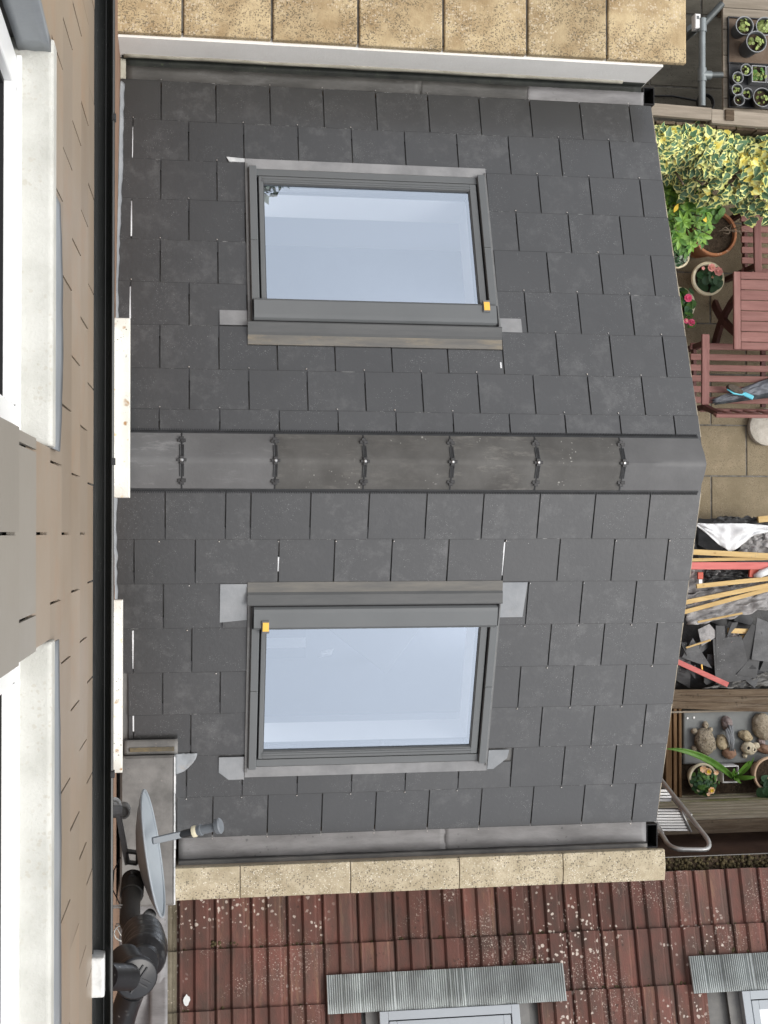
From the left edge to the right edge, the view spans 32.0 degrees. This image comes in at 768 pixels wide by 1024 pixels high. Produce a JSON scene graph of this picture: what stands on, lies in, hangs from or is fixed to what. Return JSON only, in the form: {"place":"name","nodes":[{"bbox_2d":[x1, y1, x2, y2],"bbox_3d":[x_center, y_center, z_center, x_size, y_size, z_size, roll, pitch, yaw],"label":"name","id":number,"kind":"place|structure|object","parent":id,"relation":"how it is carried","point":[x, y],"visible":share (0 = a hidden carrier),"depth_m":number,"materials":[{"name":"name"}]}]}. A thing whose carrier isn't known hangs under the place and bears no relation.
{"place":"outdoors","nodes":[
{"label":"outdoors","id":0,"kind":"place"},
{"bbox_2d":[114,65,706,906],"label":"extension building","id":1,"kind":"structure","parent":0,"point":[406,513],"depth_m":7.29,"materials":[{"name":"tile"}]},
{"bbox_2d":[220,157,521,349],"bbox_3d":[-0.087,-1.421,7.379,1.635,0.487,1.095,0,89,-9],"label":"roof window","id":2,"kind":"structure","parent":1,"relation":"in","point":[339,254],"depth_m":7.32,"materials":[{"name":"glass"}]},
{"bbox_2d":[219,581,527,779],"bbox_3d":[-0.075,0.922,7.344,1.649,0.487,1.100,0,89,-9],"label":"roof window","id":3,"kind":"structure","parent":1,"relation":"in","point":[363,677],"depth_m":7.29,"materials":[{"name":"glass"}]},
{"bbox_2d":[175,839,665,900],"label":"stone coped parapet","id":4,"kind":"structure","parent":1,"relation":"attached to","point":[286,878],"depth_m":7.55,"materials":[{"name":"stone"}]},
{"bbox_2d":[641,0,721,125],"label":"yard paving","id":5,"kind":"structure","parent":0,"point":[677,80],"depth_m":11.12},
{"bbox_2d":[654,93,714,108],"bbox_3d":[2.450,-3.368,11.035,0.554,0.102,0.159,0,89,-9],"label":"garden hose","id":6,"kind":"object","parent":5,"relation":"on","point":[710,97],"visible":0.54,"depth_m":11.05,"materials":[{"name":"black plastic"}]},
{"bbox_2d":[686,1,724,106],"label":"tube handrail","id":7,"kind":"object","parent":5,"relation":"on","point":[704,74],"visible":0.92,"depth_m":10.11,"materials":[{"name":"metal"}]},
{"bbox_2d":[692,14,699,31],"bbox_3d":[2.361,-3.702,10.142,0.044,0.072,0.110,0,89,-9],"label":"meter box","id":8,"kind":"object","parent":7,"relation":"attached to","point":[695,22],"visible":1,"depth_m":10.11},
{"bbox_2d":[717,0,767,128],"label":"potting table","id":9,"kind":"object","parent":5,"relation":"on","point":[750,8],"visible":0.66,"depth_m":10.39,"materials":[{"name":"grey wood"}]},
{"bbox_2d":[727,16,767,64],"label":"plant tray","id":10,"kind":"object","parent":9,"relation":"on","point":[733,53],"visible":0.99,"depth_m":10.38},
{"bbox_2d":[731,16,753,38],"bbox_3d":[2.746,-3.715,10.302,0.147,0.167,0.147,0,89,-9],"label":"seedling pot","id":11,"kind":"object","parent":10,"relation":"on","point":[742,26],"visible":1,"depth_m":10.27,"materials":[{"name":"plastic"}]},
{"bbox_2d":[739,31,766,57],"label":"seedling pot","id":12,"kind":"object","parent":10,"relation":"on","point":[753,43],"visible":1,"depth_m":10.23,"materials":[{"name":"plastic"}]},
{"bbox_2d":[753,17,767,35],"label":"seedling pot","id":13,"kind":"object","parent":10,"relation":"on","point":[761,24],"visible":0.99,"depth_m":10.28,"materials":[{"name":"plastic"}]},
{"bbox_2d":[728,62,767,109],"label":"plant tray","id":14,"kind":"object","parent":9,"relation":"on","point":[734,67],"visible":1,"depth_m":10.38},
{"bbox_2d":[730,84,742,96],"bbox_3d":[2.705,-3.241,10.327,0.093,0.089,0.093,0,89,-9],"label":"seedling pot","id":15,"kind":"object","parent":14,"relation":"on","point":[736,89],"visible":1,"depth_m":10.30,"materials":[{"name":"plastic"}]},
{"bbox_2d":[730,71,743,84],"bbox_3d":[2.711,-3.335,10.330,0.093,0.087,0.093,0,89,-9],"label":"seedling pot","id":16,"kind":"object","parent":14,"relation":"on","point":[736,77],"visible":1,"depth_m":10.30,"materials":[{"name":"plastic"}]},
{"bbox_2d":[731,94,744,106],"bbox_3d":[2.720,-3.162,10.331,0.093,0.083,0.093,0,89,-9],"label":"seedling pot","id":17,"kind":"object","parent":14,"relation":"on","point":[739,100],"visible":1,"depth_m":10.31,"materials":[{"name":"plastic"}]},
{"bbox_2d":[738,64,751,76],"bbox_3d":[2.778,-3.397,10.341,0.097,0.088,0.097,0,89,-9],"label":"seedling pot","id":18,"kind":"object","parent":14,"relation":"on","point":[745,70],"visible":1,"depth_m":10.31,"materials":[{"name":"plastic"}]},
{"bbox_2d":[742,88,752,99],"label":"seedling pot","id":19,"kind":"object","parent":14,"relation":"on","point":[747,93],"visible":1,"depth_m":10.31,"materials":[{"name":"plastic"}]},
{"bbox_2d":[748,65,767,85],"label":"seedling cells","id":20,"kind":"object","parent":14,"relation":"on","point":[758,76],"visible":1,"depth_m":10.34,"materials":[{"name":"plastic"}]},
{"bbox_2d":[750,88,767,107],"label":"seedling pot","id":21,"kind":"object","parent":14,"relation":"on","point":[759,99],"visible":1,"depth_m":10.32,"materials":[{"name":"plastic"}]},
{"bbox_2d":[676,190,767,518],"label":"patio","id":22,"kind":"structure","parent":0,"point":[735,482],"depth_m":11.12,"materials":[{"name":"stone"}]},
{"bbox_2d":[673,251,689,268],"bbox_3d":[2.363,-2.070,10.880,0.211,0.244,0.208,0,89,-9],"label":"flower bowl","id":23,"kind":"object","parent":22,"relation":"on","point":[680,262],"visible":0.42,"depth_m":10.79,"materials":[{"name":"ceramic"}]},
{"bbox_2d":[655,778,711,851],"bbox_3d":[1.878,2.013,9.750,0.701,2.328,0.516,33,84,-7],"label":"step ladder","id":24,"kind":"object","parent":22,"relation":"on","point":[671,819],"visible":0.47,"depth_m":9.19,"materials":[{"name":"metal"}]},
{"bbox_2d":[679,287,696,327],"bbox_3d":[2.375,-1.652,10.866,0.286,0.300,0.340,0,89,-9],"label":"flower bowl","id":25,"kind":"object","parent":22,"relation":"on","point":[688,303],"visible":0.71,"depth_m":10.79,"materials":[{"name":"plant"}]},
{"bbox_2d":[663,177,714,259],"bbox_3d":[2.286,-2.320,10.535,0.617,0.834,0.642,0,89,-9],"label":"green shrub","id":26,"kind":"object","parent":22,"relation":"on","point":[681,217],"visible":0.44,"depth_m":10.28,"materials":[{"name":"green plant"}]},
{"bbox_2d":[691,262,723,295],"bbox_3d":[2.619,-1.891,10.909,0.276,0.298,0.276,0,89,-9],"label":"flower bowl","id":27,"kind":"object","parent":22,"relation":"on","point":[707,278],"visible":1,"depth_m":10.84,"materials":[{"name":"plant"}]},
{"bbox_2d":[651,103,767,187],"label":"timber fence","id":28,"kind":"object","parent":22,"relation":"on","point":[746,123],"visible":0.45,"depth_m":9.45,"materials":[{"name":"brown wood"}]},
{"bbox_2d":[654,121,767,227],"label":"ivy","id":29,"kind":"object","parent":28,"relation":"attached to","point":[718,158],"visible":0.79,"depth_m":9.60,"materials":[{"name":"green plant"}]},
{"bbox_2d":[663,689,767,796],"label":"timber planter","id":30,"kind":"object","parent":22,"relation":"on","point":[727,700],"visible":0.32,"depth_m":10.72,"materials":[{"name":"brown wood"}]},
{"bbox_2d":[682,756,758,794],"bbox_3d":[2.828,2.185,10.883,0.941,0.125,0.455,0,89,-9],"label":"planter tray","id":31,"kind":"object","parent":30,"relation":"in","point":[747,786],"visible":0.28,"depth_m":10.84,"materials":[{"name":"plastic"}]},
{"bbox_2d":[687,763,719,796],"bbox_3d":[2.536,2.129,10.698,0.248,0.243,0.261,0,89,-9],"label":"cream flower pot","id":32,"kind":"object","parent":31,"relation":"on","point":[702,778],"visible":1,"depth_m":10.63,"materials":[{"name":"plant"}]},
{"bbox_2d":[667,748,754,782],"bbox_3d":[2.531,1.998,10.586,0.831,0.437,0.258,9,88,-9],"label":"square white pot","id":33,"kind":"object","parent":31,"relation":"on","point":[730,773],"visible":0.99,"depth_m":10.62,"materials":[{"name":"plant"}]},
{"bbox_2d":[681,709,767,763],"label":"stone slab","id":34,"kind":"structure","parent":31,"relation":"on","point":[741,720],"depth_m":10.79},
{"bbox_2d":[691,721,715,754],"bbox_3d":[2.556,1.812,10.693,0.208,0.118,0.269,-8,90,-9],"label":"stone tortoise","id":35,"kind":"object","parent":34,"relation":"on","point":[704,742],"visible":0.97,"depth_m":10.66},
{"bbox_2d":[716,734,727,749],"bbox_3d":[2.715,1.847,10.753,0.110,0.078,0.124,-6,90,-9],"label":"stone","id":36,"kind":"object","parent":34,"relation":"on","point":[721,742],"visible":1,"depth_m":10.73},
{"bbox_2d":[721,715,732,729],"bbox_3d":[2.757,1.702,10.761,0.089,0.080,0.134,-17,92,-9],"label":"stone","id":37,"kind":"object","parent":34,"relation":"on","point":[726,721],"visible":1,"depth_m":10.74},
{"bbox_2d":[722,747,736,759],"bbox_3d":[2.774,1.938,10.762,0.120,0.077,0.095,12,87,-9],"label":"stone","id":38,"kind":"object","parent":34,"relation":"on","point":[728,754],"visible":1,"depth_m":10.74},
{"bbox_2d":[725,725,734,750],"bbox_3d":[2.764,1.815,10.722,0.073,0.047,0.228,-6,90,-9],"label":"driftwood","id":39,"kind":"object","parent":38,"relation":"on","point":[729,733],"visible":1,"depth_m":10.71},
{"bbox_2d":[738,730,752,741],"bbox_3d":[2.912,1.805,10.785,0.126,0.077,0.092,51,83,-5],"label":"stone","id":40,"kind":"object","parent":34,"relation":"on","point":[745,735],"visible":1,"depth_m":10.76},
{"bbox_2d":[741,742,759,757],"bbox_3d":[2.942,1.895,10.769,0.165,0.094,0.121,-35,94,-8],"label":"pale frog ornament","id":41,"kind":"object","parent":34,"relation":"on","point":[749,748],"visible":1,"depth_m":10.74,"materials":[{"name":"stone"}]},
{"bbox_2d":[752,713,767,739],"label":"stone","id":42,"kind":"object","parent":34,"relation":"on","point":[760,725],"visible":1,"depth_m":10.76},
{"bbox_2d":[757,744,767,753],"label":"stone","id":43,"kind":"object","parent":34,"relation":"on","point":[763,748],"visible":1,"depth_m":10.78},
{"bbox_2d":[750,757,767,797],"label":"peach pot","id":44,"kind":"object","parent":31,"relation":"on","point":[759,770],"visible":0.98,"depth_m":10.72,"materials":[{"name":"ceramic"}]},
{"bbox_2d":[686,203,749,257],"bbox_3d":[2.631,-2.240,10.735,0.385,0.699,0.392,32,85,-7],"label":"terracotta pot","id":45,"kind":"object","parent":22,"relation":"on","point":[723,234],"visible":0.7,"depth_m":10.71,"materials":[{"name":"ceramic"}]},
{"bbox_2d":[675,518,767,688],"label":"rubble","id":46,"kind":"object","parent":22,"relation":"on","point":[689,632],"visible":0.06,"depth_m":10.95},
{"bbox_2d":[676,659,689,687],"bbox_3d":[2.453,1.323,10.897,0.258,0.007,0.220,-37,95,3],"label":"broken slate","id":47,"kind":"object","parent":46,"relation":"on","point":[682,679],"visible":0.33,"depth_m":10.90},
{"bbox_2d":[684,616,709,626],"bbox_3d":[2.525,0.855,10.883,0.260,0.007,0.129,9,88,-5],"label":"broken slate","id":48,"kind":"object","parent":46,"relation":"on","point":[685,622],"visible":0.04,"depth_m":10.88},
{"bbox_2d":[677,660,728,686],"bbox_3d":[2.505,1.269,10.637,0.473,0.128,0.040,26,85,-8],"label":"batten","id":49,"kind":"object","parent":46,"relation":"on","point":[703,673],"visible":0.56,"depth_m":10.62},
{"bbox_2d":[698,555,712,561],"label":"broken slate","id":50,"kind":"object","parent":46,"relation":"on","point":[704,556],"visible":0.14,"depth_m":10.94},
{"bbox_2d":[702,637,715,657],"bbox_3d":[2.641,1.095,10.850,0.247,0.006,0.207,-42,114,15],"label":"broken slate","id":51,"kind":"object","parent":46,"relation":"on","point":[709,650],"visible":0.22,"depth_m":10.86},
{"bbox_2d":[704,666,714,684],"bbox_3d":[2.638,1.328,10.870,0.124,0.006,0.163,15,69,-28],"label":"broken slate","id":52,"kind":"object","parent":46,"relation":"on","point":[707,681],"visible":0.6,"depth_m":10.86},
{"bbox_2d":[706,654,713,665],"bbox_3d":[2.628,1.187,10.749,0.090,0.007,0.096,7,114,0],"label":"slate shard","id":53,"kind":"object","parent":46,"relation":"on","point":[710,659],"visible":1,"depth_m":10.74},
{"bbox_2d":[698,529,723,550],"bbox_3d":[2.666,0.239,10.854,0.287,0.006,0.211,22,63,5],"label":"broken slate","id":54,"kind":"object","parent":46,"relation":"on","point":[706,541],"visible":0.38,"depth_m":10.84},
{"bbox_2d":[697,515,767,528],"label":"roof felt","id":55,"kind":"object","parent":54,"relation":"on","point":[747,519],"visible":0.45,"depth_m":10.89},
{"bbox_2d":[757,515,767,522],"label":"batten","id":56,"kind":"object","parent":55,"relation":"on","point":[760,519],"visible":1,"depth_m":10.82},
{"bbox_2d":[725,621,744,638],"bbox_3d":[2.844,1.051,10.870,0.258,0.008,0.297,30,76,-4],"label":"broken slate","id":57,"kind":"object","parent":46,"relation":"on","point":[729,624],"visible":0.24,"depth_m":10.88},
{"bbox_2d":[711,619,727,627],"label":"broken slate","id":58,"kind":"object","parent":57,"relation":"on","point":[721,622],"visible":0.39,"depth_m":10.86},
{"bbox_2d":[734,615,752,625],"bbox_3d":[2.935,0.856,10.927,0.197,0.006,0.146,24,62,-19],"label":"broken slate","id":59,"kind":"object","parent":46,"relation":"on","point":[746,619],"visible":0.59,"depth_m":10.92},
{"bbox_2d":[734,687,759,688],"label":"broken slate","id":60,"kind":"object","parent":46,"relation":"on","point":[746,688],"visible":0.2,"depth_m":10.94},
{"bbox_2d":[687,334,767,417],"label":"garden bench","id":61,"kind":"object","parent":22,"relation":"on","point":[704,346],"visible":0.77,"depth_m":10.66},
{"bbox_2d":[712,379,767,404],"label":"jacket","id":62,"kind":"object","parent":61,"relation":"on","point":[758,390],"visible":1,"depth_m":10.65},
{"bbox_2d":[726,384,753,399],"bbox_3d":[2.802,-0.940,10.582,0.233,0.052,0.076,30,85,-7],"label":"hand brush","id":63,"kind":"object","parent":62,"relation":"on","point":[734,389],"visible":1,"depth_m":10.56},
{"bbox_2d":[711,271,767,349],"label":"garden table","id":64,"kind":"object","parent":22,"relation":"on","point":[749,285],"visible":1,"depth_m":10.42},
{"bbox_2d":[724,194,767,282],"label":"garden chair","id":65,"kind":"object","parent":22,"relation":"on","point":[757,250],"visible":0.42,"depth_m":10.72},
{"bbox_2d":[747,408,767,445],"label":"round stone","id":66,"kind":"object","parent":22,"relation":"on","point":[757,429],"visible":0.77,"depth_m":11.09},
{"bbox_2d":[738,533,767,552],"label":"roof felt","id":67,"kind":"object","parent":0,"point":[758,543],"visible":0.78,"depth_m":10.84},
{"bbox_2d":[697,523,767,550],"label":"white sheet","id":68,"kind":"object","parent":67,"relation":"on","point":[730,536],"visible":0.98,"depth_m":10.69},
{"label":"slate shard","id":69,"kind":"object","parent":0,"visible":0},
{"bbox_2d":[683,661,690,677],"bbox_3d":[2.417,1.260,10.712,0.062,0.006,0.142,1,95,7],"label":"slate shard","id":70,"kind":"object","parent":69,"relation":"on","point":[686,673],"visible":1,"depth_m":10.71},
{"label":"slate shard","id":71,"kind":"object","parent":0,"visible":0},
{"bbox_2d":[698,641,707,651],"bbox_3d":[2.539,1.071,10.713,0.137,0.007,0.110,-32,121,-32],"label":"slate shard","id":72,"kind":"object","parent":71,"relation":"on","point":[703,647],"visible":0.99,"depth_m":10.73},
{"bbox_2d":[682,638,711,667],"bbox_3d":[2.467,1.166,10.666,0.285,0.028,0.161,58,82,-4],"label":"slate piece","id":73,"kind":"object","parent":72,"relation":"on","point":[695,654],"visible":1,"depth_m":10.67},
{"bbox_2d":[681,642,686,655],"bbox_3d":[2.403,1.084,10.678,0.067,0.006,0.115,-13,78,-34],"label":"slate shard","id":74,"kind":"object","parent":73,"relation":"on","point":[684,645],"visible":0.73,"depth_m":10.67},
{"bbox_2d":[686,639,710,647],"bbox_3d":[2.493,1.046,10.639,0.191,0.068,0.014,-20,92,-9],"label":"lath","id":75,"kind":"object","parent":74,"relation":"on","point":[698,643],"visible":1,"depth_m":10.63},
{"bbox_2d":[698,624,715,645],"bbox_3d":[2.569,0.969,10.686,0.170,0.007,0.130,-30,94,-9],"label":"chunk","id":76,"kind":"object","parent":72,"relation":"on","point":[707,632],"visible":1,"depth_m":10.68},
{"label":"ground","id":77,"kind":"structure","parent":0,"visible":0},
{"bbox_2d":[0,0,130,1023],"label":"house","id":78,"kind":"structure","parent":77,"relation":"on","point":[65,334],"depth_m":3.02,"materials":[{"name":"brick"}]},
{"bbox_2d":[0,662,19,1023],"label":"window frame","id":79,"kind":"structure","parent":78,"relation":"in","point":[9,691],"depth_m":2.69,"materials":[{"name":"white plastic"}]},
{"bbox_2d":[0,9,21,429],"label":"window frame","id":80,"kind":"structure","parent":78,"relation":"in","point":[10,65],"depth_m":2.71,"materials":[{"name":"white plastic"}]},
{"bbox_2d":[91,950,104,997],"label":"gutter end block","id":81,"kind":"structure","parent":78,"relation":"on","point":[98,973],"depth_m":4.28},
{"bbox_2d":[113,797,130,818],"bbox_3d":[-1.232,1.372,6.232,0.068,0.282,0.146,-25,93,-8],"label":"round wall fitting","id":82,"kind":"object","parent":78,"relation":"attached to","point":[126,808],"visible":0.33,"depth_m":6.30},
{"bbox_2d":[113,869,167,1023],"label":"black soil pipe","id":83,"kind":"object","parent":78,"relation":"attached to","point":[139,956],"visible":0.98,"depth_m":4.91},
{"bbox_2d":[113,904,121,941],"bbox_3d":[-1.069,1.756,5.505,0.117,0.305,0.217,0,89,-9],"label":"cable coil","id":84,"kind":"object","parent":83,"relation":"attached to","point":[118,924],"visible":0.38,"depth_m":5.62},
{"bbox_2d":[143,908,155,917],"bbox_3d":[-1.034,1.769,5.838,0.051,0.091,0.096,38,84,-6],"label":"pipe stub","id":85,"kind":"object","parent":83,"relation":"attached to","point":[151,912],"visible":0.32,"depth_m":5.82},
{"bbox_2d":[119,885,165,1023],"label":"lead valley","id":86,"kind":"structure","parent":78,"relation":"attached to","point":[143,1016],"depth_m":7.59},
{"bbox_2d":[113,789,223,917],"bbox_3d":[-1.029,1.445,5.930,0.501,0.601,0.472,38,84,-7],"label":"satellite dish","id":87,"kind":"object","parent":78,"relation":"attached to","point":[147,851],"visible":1,"depth_m":6.02,"materials":[{"name":"grey metal"}]},
{"bbox_2d":[113,857,120,903],"bbox_3d":[-1.191,1.634,5.968,0.040,0.154,0.183,0,89,-9],"label":"thin cable","id":88,"kind":"object","parent":87,"relation":"hanging from","point":[113,879],"visible":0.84,"depth_m":6.00,"materials":[{"name":"black plastic"}]},
{"bbox_2d":[118,0,685,91],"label":"rendered parapet","id":89,"kind":"structure","parent":77,"relation":"on","point":[625,45],"depth_m":7.51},
{"bbox_2d":[149,832,767,1023],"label":"red tiled neighbour","id":90,"kind":"structure","parent":77,"relation":"on","point":[685,941],"depth_m":8.05,"materials":[{"name":"brown tile"}]},
{"bbox_2d":[365,1003,529,1023],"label":"roof window","id":91,"kind":"structure","parent":90,"relation":"in","point":[510,1013],"depth_m":7.86,"materials":[{"name":"glass"}]},
{"bbox_2d":[726,990,767,1023],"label":"roof window","id":92,"kind":"structure","parent":90,"relation":"in","point":[742,1010],"depth_m":8.14,"materials":[{"name":"glass"}]},
{"bbox_2d":[657,793,767,834],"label":"slatted fence","id":93,"kind":"object","parent":77,"relation":"on","point":[730,813],"visible":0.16,"depth_m":10.11,"materials":[{"name":"brown wood"},{"name":"wood"}]},
{"label":"broken slate","id":94,"kind":"object","parent":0,"visible":0},
{"bbox_2d":[760,661,767,673],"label":"broken slate","id":95,"kind":"object","parent":94,"relation":"on","point":[764,667],"visible":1,"depth_m":10.86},
{"bbox_2d":[703,672,767,688],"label":"roof felt","id":96,"kind":"object","parent":95,"relation":"on","point":[763,681],"visible":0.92,"depth_m":10.82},
{"label":"broken slate","id":97,"kind":"object","parent":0,"visible":0},
{"bbox_2d":[745,666,759,687],"bbox_3d":[2.988,1.284,10.859,0.172,0.006,0.236,39,64,3],"label":"broken slate","id":98,"kind":"object","parent":97,"relation":"on","point":[751,682],"visible":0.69,"depth_m":10.81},
{"label":"broken slate","id":99,"kind":"object","parent":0,"visible":0},
{"bbox_2d":[688,569,730,594],"bbox_3d":[2.624,0.550,10.779,0.450,0.105,0.285,0,89,-9],"label":"roof felt","id":100,"kind":"object","parent":99,"relation":"on","point":[693,582],"visible":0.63,"depth_m":10.78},
{"bbox_2d":[685,581,767,624],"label":"roof felt","id":101,"kind":"object","parent":100,"relation":"on","point":[749,605],"visible":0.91,"depth_m":10.75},
{"bbox_2d":[697,612,742,622],"bbox_3d":[2.668,0.839,10.650,0.373,0.032,0.016,-11,91,-9],"label":"lath","id":102,"kind":"object","parent":101,"relation":"on","point":[720,617],"visible":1,"depth_m":10.64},
{"bbox_2d":[685,588,767,613],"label":"batten","id":103,"kind":"object","parent":101,"relation":"on","point":[725,600],"visible":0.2,"depth_m":10.70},
{"bbox_2d":[686,583,767,603],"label":"batten","id":104,"kind":"object","parent":103,"relation":"on","point":[726,593],"visible":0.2,"depth_m":10.67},
{"bbox_2d":[696,576,767,587],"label":"batten","id":105,"kind":"object","parent":101,"relation":"on","point":[729,582],"visible":1,"depth_m":10.67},
{"bbox_2d":[697,572,702,583],"bbox_3d":[2.513,0.524,10.661,0.045,0.020,0.092,0,89,-9],"label":"red tipped tool","id":106,"kind":"object","parent":105,"relation":"on","point":[699,576],"visible":1,"depth_m":10.65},
{"bbox_2d":[704,569,748,582],"bbox_3d":[2.752,0.514,10.741,0.377,0.103,0.120,0,89,-9],"label":"roof felt","id":107,"kind":"object","parent":100,"relation":"on","point":[724,575],"visible":0.98,"depth_m":10.75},
{"bbox_2d":[748,567,767,577],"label":"white wrapped tool","id":108,"kind":"object","parent":107,"relation":"on","point":[755,573],"visible":1,"depth_m":10.69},
{"bbox_2d":[691,562,767,568],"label":"batten","id":109,"kind":"object","parent":100,"relation":"on","point":[729,565],"visible":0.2,"depth_m":10.68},
{"bbox_2d":[692,557,767,561],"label":"batten","id":110,"kind":"object","parent":109,"relation":"on","point":[724,559],"visible":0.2,"depth_m":10.67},
{"bbox_2d":[693,549,767,557],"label":"batten","id":111,"kind":"object","parent":110,"relation":"on","point":[729,553],"visible":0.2,"depth_m":10.64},
{"label":"slate shard","id":112,"kind":"object","parent":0,"visible":0},
{"bbox_2d":[725,633,739,642],"bbox_3d":[2.792,1.030,10.749,0.189,0.082,0.129,0,89,-9],"label":"roof felt","id":113,"kind":"object","parent":112,"relation":"on","point":[734,635],"visible":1,"depth_m":10.75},
{"bbox_2d":[712,636,750,683],"bbox_3d":[2.775,1.176,10.715,0.300,0.007,0.360,-6,91,-8],"label":"slate piece","id":114,"kind":"object","parent":113,"relation":"on","point":[732,659],"visible":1,"depth_m":10.71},
{"bbox_2d":[716,625,724,667],"bbox_3d":[2.685,1.072,10.702,0.090,0.006,0.340,-3,92,-13],"label":"slate piece","id":115,"kind":"object","parent":114,"relation":"on","point":[720,632],"visible":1,"depth_m":10.70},
{"bbox_2d":[742,623,761,660],"bbox_3d":[2.898,1.101,10.735,0.170,0.008,0.420,28,86,-7],"label":"slate piece","id":116,"kind":"object","parent":114,"relation":"on","point":[748,639],"visible":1,"depth_m":10.74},
{"bbox_2d":[727,622,737,636],"bbox_3d":[2.784,0.950,10.733,0.076,0.006,0.148,-1,114,-35],"label":"slate shard","id":117,"kind":"object","parent":113,"relation":"on","point":[733,625],"visible":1,"depth_m":10.72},
{"bbox_2d":[727,628,747,633],"bbox_3d":[2.988,0.961,10.774,0.475,0.034,0.040,3,89,-9],"label":"batten","id":118,"kind":"object","parent":113,"relation":"on","point":[740,630],"visible":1,"depth_m":10.74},
{"bbox_2d":[751,618,767,661],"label":"slate piece","id":119,"kind":"object","parent":118,"relation":"on","point":[760,649],"visible":1,"depth_m":10.75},
{"bbox_2d":[736,656,758,677],"bbox_3d":[2.972,1.205,10.745,0.159,0.008,0.339,35,83,-7],"label":"slate piece","id":120,"kind":"object","parent":119,"relation":"on","point":[744,670],"visible":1,"depth_m":10.73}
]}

